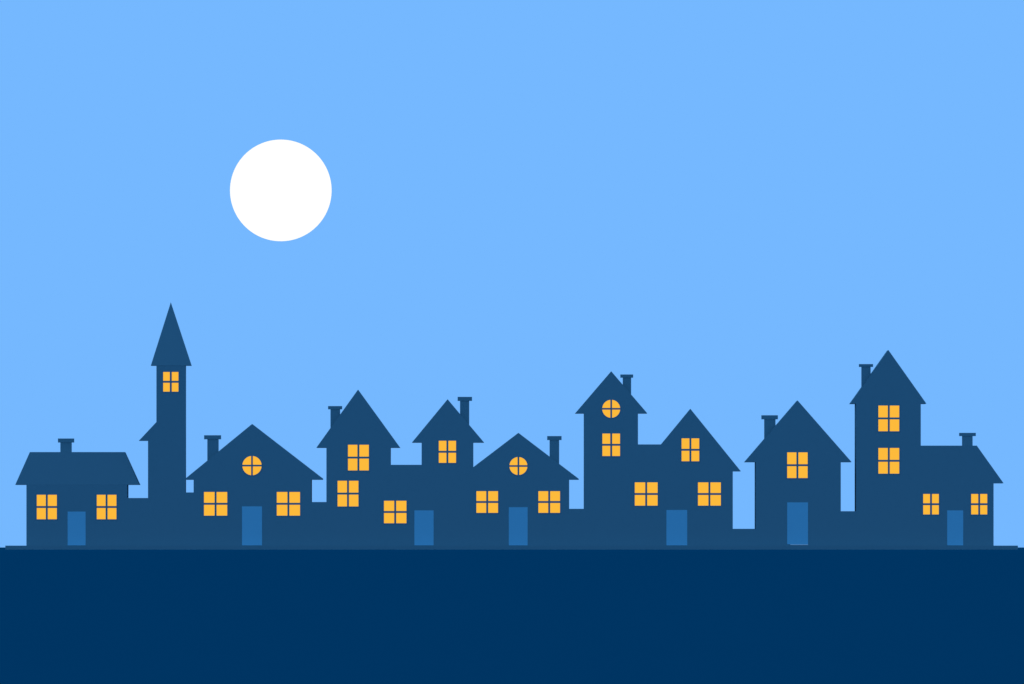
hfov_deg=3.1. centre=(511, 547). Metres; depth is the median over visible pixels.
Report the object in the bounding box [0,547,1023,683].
ground
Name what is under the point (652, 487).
window glass
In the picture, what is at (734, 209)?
sky
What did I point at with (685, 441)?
window glass
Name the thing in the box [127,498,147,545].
garden wall
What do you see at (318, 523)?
garden wall
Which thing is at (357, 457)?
window frame
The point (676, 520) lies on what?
door
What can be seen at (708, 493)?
window frame
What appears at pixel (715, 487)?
window glass
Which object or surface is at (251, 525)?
door
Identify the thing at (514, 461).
round window glass
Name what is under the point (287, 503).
window frame
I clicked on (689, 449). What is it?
window frame
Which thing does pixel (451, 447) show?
window glass
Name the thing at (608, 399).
round window frame
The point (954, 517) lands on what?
door
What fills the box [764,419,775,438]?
chimney stack
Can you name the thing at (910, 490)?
tall house with low wing
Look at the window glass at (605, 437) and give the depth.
999.92 m
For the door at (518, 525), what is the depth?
999.99 m
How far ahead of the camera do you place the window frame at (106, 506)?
999.92 m
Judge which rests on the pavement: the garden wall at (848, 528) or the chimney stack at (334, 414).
the garden wall at (848, 528)
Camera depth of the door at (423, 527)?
999.99 m
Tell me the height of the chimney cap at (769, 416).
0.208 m
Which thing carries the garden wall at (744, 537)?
on the pavement
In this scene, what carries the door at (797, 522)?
attached to the walls at (818, 490)
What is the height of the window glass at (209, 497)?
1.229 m
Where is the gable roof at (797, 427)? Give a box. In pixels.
[745,400,850,461]
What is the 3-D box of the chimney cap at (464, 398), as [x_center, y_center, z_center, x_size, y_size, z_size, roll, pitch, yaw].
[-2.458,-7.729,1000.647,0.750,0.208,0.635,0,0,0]
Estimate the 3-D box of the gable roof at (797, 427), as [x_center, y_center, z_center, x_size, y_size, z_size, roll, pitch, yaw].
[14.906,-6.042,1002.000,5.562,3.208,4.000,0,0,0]
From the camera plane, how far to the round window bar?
999.99 m
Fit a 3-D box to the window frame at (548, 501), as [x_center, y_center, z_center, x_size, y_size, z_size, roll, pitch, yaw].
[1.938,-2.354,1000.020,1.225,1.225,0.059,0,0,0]
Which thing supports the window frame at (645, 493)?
in the tower house with gabled wing at (675, 488)
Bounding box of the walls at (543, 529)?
[473,480,568,545]
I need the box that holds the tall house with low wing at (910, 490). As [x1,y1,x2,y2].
[850,350,1002,545]
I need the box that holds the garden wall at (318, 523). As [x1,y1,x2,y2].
[311,502,325,545]
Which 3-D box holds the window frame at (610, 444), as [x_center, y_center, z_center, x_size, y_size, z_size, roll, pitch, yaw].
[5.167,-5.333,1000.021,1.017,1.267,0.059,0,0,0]
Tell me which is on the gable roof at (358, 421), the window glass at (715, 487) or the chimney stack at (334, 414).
the chimney stack at (334, 414)
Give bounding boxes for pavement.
[5,546,1017,549]
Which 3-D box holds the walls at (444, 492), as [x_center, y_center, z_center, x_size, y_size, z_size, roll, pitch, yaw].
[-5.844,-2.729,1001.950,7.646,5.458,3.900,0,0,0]
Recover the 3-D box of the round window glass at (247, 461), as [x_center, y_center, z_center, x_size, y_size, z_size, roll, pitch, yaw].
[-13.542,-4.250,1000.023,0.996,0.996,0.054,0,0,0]
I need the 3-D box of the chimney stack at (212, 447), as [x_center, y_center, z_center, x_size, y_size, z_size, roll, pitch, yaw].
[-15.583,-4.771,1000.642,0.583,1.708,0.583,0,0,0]
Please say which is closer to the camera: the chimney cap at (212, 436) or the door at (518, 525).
the door at (518, 525)
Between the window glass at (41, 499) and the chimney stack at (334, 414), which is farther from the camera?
the chimney stack at (334, 414)
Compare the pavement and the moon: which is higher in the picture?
the moon
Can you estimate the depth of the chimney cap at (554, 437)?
1000.33 m
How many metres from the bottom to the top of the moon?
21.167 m
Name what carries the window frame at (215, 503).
attached to the walls at (276, 531)
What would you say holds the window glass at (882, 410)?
in the tall house with low wing at (910, 490)
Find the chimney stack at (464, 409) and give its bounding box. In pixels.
[460,401,468,423]
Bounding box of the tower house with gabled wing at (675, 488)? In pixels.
[575,372,739,545]
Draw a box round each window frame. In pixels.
[36,494,57,519]
[96,494,116,519]
[162,371,178,392]
[203,491,227,516]
[241,455,262,475]
[276,491,300,516]
[337,480,358,506]
[347,444,369,470]
[383,500,406,523]
[438,440,456,463]
[475,490,498,513]
[509,456,527,475]
[537,490,560,513]
[601,399,620,418]
[601,433,620,456]
[634,481,658,506]
[681,437,699,461]
[697,481,721,506]
[786,451,808,478]
[877,405,899,431]
[877,447,899,474]
[922,493,939,514]
[970,493,987,514]
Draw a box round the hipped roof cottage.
[15,438,139,545]
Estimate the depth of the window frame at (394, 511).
999.99 m
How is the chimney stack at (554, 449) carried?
on the gable roof at (494, 465)
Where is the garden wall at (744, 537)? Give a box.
[733,529,755,545]
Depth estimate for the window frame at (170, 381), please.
999.92 m
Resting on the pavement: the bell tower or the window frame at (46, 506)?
the bell tower
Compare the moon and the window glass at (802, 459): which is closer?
the window glass at (802, 459)
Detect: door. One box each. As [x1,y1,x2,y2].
[68,512,85,544]
[242,506,261,544]
[414,510,433,544]
[509,507,527,544]
[666,510,686,544]
[787,502,807,543]
[947,510,962,544]
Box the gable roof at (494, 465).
[473,433,578,479]
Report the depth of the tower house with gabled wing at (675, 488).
1000.00 m
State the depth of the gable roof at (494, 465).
1000.00 m
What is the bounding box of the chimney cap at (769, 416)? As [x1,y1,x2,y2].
[761,415,777,418]
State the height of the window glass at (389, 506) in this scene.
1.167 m
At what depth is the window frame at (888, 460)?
999.92 m
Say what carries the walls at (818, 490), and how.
on the pavement
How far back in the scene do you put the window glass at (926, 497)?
999.92 m
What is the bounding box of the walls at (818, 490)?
[755,462,840,545]
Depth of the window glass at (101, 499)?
999.92 m
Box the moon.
[230,140,331,240]
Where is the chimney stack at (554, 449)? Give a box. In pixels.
[550,440,558,462]
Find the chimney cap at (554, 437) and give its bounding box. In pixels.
[547,436,561,439]
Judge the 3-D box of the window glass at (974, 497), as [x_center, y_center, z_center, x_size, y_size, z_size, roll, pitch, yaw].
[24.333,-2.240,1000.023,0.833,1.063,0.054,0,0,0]
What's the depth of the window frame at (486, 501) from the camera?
999.99 m
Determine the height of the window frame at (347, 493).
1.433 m
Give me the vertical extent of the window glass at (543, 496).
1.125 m
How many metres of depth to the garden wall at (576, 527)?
1000.00 m
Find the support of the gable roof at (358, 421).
on the walls at (444, 492)
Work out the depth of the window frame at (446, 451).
999.99 m
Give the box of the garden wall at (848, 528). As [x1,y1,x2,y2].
[841,511,855,545]
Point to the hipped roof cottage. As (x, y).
(76, 498)
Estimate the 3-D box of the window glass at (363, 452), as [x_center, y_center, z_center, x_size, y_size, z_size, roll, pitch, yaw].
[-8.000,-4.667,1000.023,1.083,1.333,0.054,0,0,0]
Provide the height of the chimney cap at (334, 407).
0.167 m
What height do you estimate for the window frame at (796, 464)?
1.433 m
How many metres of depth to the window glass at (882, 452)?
999.92 m
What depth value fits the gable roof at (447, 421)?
1000.00 m
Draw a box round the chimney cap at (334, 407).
[328,406,341,408]
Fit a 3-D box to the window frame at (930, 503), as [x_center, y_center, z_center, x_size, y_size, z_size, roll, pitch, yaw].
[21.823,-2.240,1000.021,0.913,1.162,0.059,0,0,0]
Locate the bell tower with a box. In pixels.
[139,303,191,545]
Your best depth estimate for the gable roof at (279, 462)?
1000.00 m
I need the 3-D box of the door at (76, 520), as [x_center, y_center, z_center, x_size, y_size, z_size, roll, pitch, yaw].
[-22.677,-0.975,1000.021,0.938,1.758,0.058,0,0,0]
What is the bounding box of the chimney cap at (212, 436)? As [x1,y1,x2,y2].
[204,435,220,438]
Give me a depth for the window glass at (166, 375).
999.92 m
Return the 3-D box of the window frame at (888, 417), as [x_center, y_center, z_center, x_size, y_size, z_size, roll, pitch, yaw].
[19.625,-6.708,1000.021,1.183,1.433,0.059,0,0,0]
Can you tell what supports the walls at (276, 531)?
on the pavement
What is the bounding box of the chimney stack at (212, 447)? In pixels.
[207,439,218,459]
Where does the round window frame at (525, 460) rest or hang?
attached to the gable roof at (494, 465)
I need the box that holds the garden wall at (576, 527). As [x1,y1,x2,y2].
[569,509,583,545]
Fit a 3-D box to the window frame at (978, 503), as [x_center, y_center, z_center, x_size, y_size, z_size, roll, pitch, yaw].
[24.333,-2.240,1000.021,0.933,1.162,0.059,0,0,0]
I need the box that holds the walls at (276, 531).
[194,480,311,545]
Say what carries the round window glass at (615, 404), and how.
in the tower house with gabled wing at (675, 488)
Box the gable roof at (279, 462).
[186,424,322,479]
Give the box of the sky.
[0,0,1023,546]
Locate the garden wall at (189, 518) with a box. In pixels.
[186,492,193,545]
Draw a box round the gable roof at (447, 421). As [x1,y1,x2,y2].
[412,399,483,442]
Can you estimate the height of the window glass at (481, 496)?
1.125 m
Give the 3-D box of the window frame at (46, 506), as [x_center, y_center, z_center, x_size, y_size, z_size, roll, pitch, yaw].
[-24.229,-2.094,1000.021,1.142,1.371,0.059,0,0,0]
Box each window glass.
[37,495,56,518]
[97,495,115,518]
[163,372,177,391]
[204,492,226,515]
[242,456,261,474]
[277,492,299,515]
[338,481,357,505]
[348,445,368,469]
[384,501,405,522]
[439,441,455,462]
[476,491,497,512]
[510,457,526,474]
[538,491,559,512]
[602,400,619,417]
[602,434,619,455]
[635,482,657,505]
[682,438,698,460]
[698,482,720,505]
[787,452,807,477]
[878,406,898,430]
[878,448,898,473]
[923,494,938,513]
[971,494,986,513]
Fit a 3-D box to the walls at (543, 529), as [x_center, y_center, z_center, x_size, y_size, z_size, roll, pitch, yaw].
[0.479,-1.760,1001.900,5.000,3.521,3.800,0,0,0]
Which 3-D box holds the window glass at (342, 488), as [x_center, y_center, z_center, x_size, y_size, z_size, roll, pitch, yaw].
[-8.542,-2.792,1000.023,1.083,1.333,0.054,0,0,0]
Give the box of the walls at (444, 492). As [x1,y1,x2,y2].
[326,442,472,545]
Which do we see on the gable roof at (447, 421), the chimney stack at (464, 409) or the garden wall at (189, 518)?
the chimney stack at (464, 409)
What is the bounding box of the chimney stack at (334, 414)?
[330,409,339,427]
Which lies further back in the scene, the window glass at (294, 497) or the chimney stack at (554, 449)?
the chimney stack at (554, 449)
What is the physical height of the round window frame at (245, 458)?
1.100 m
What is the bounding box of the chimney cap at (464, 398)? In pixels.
[458,397,471,400]
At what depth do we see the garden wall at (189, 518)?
1000.00 m
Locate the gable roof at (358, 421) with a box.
[316,390,399,447]

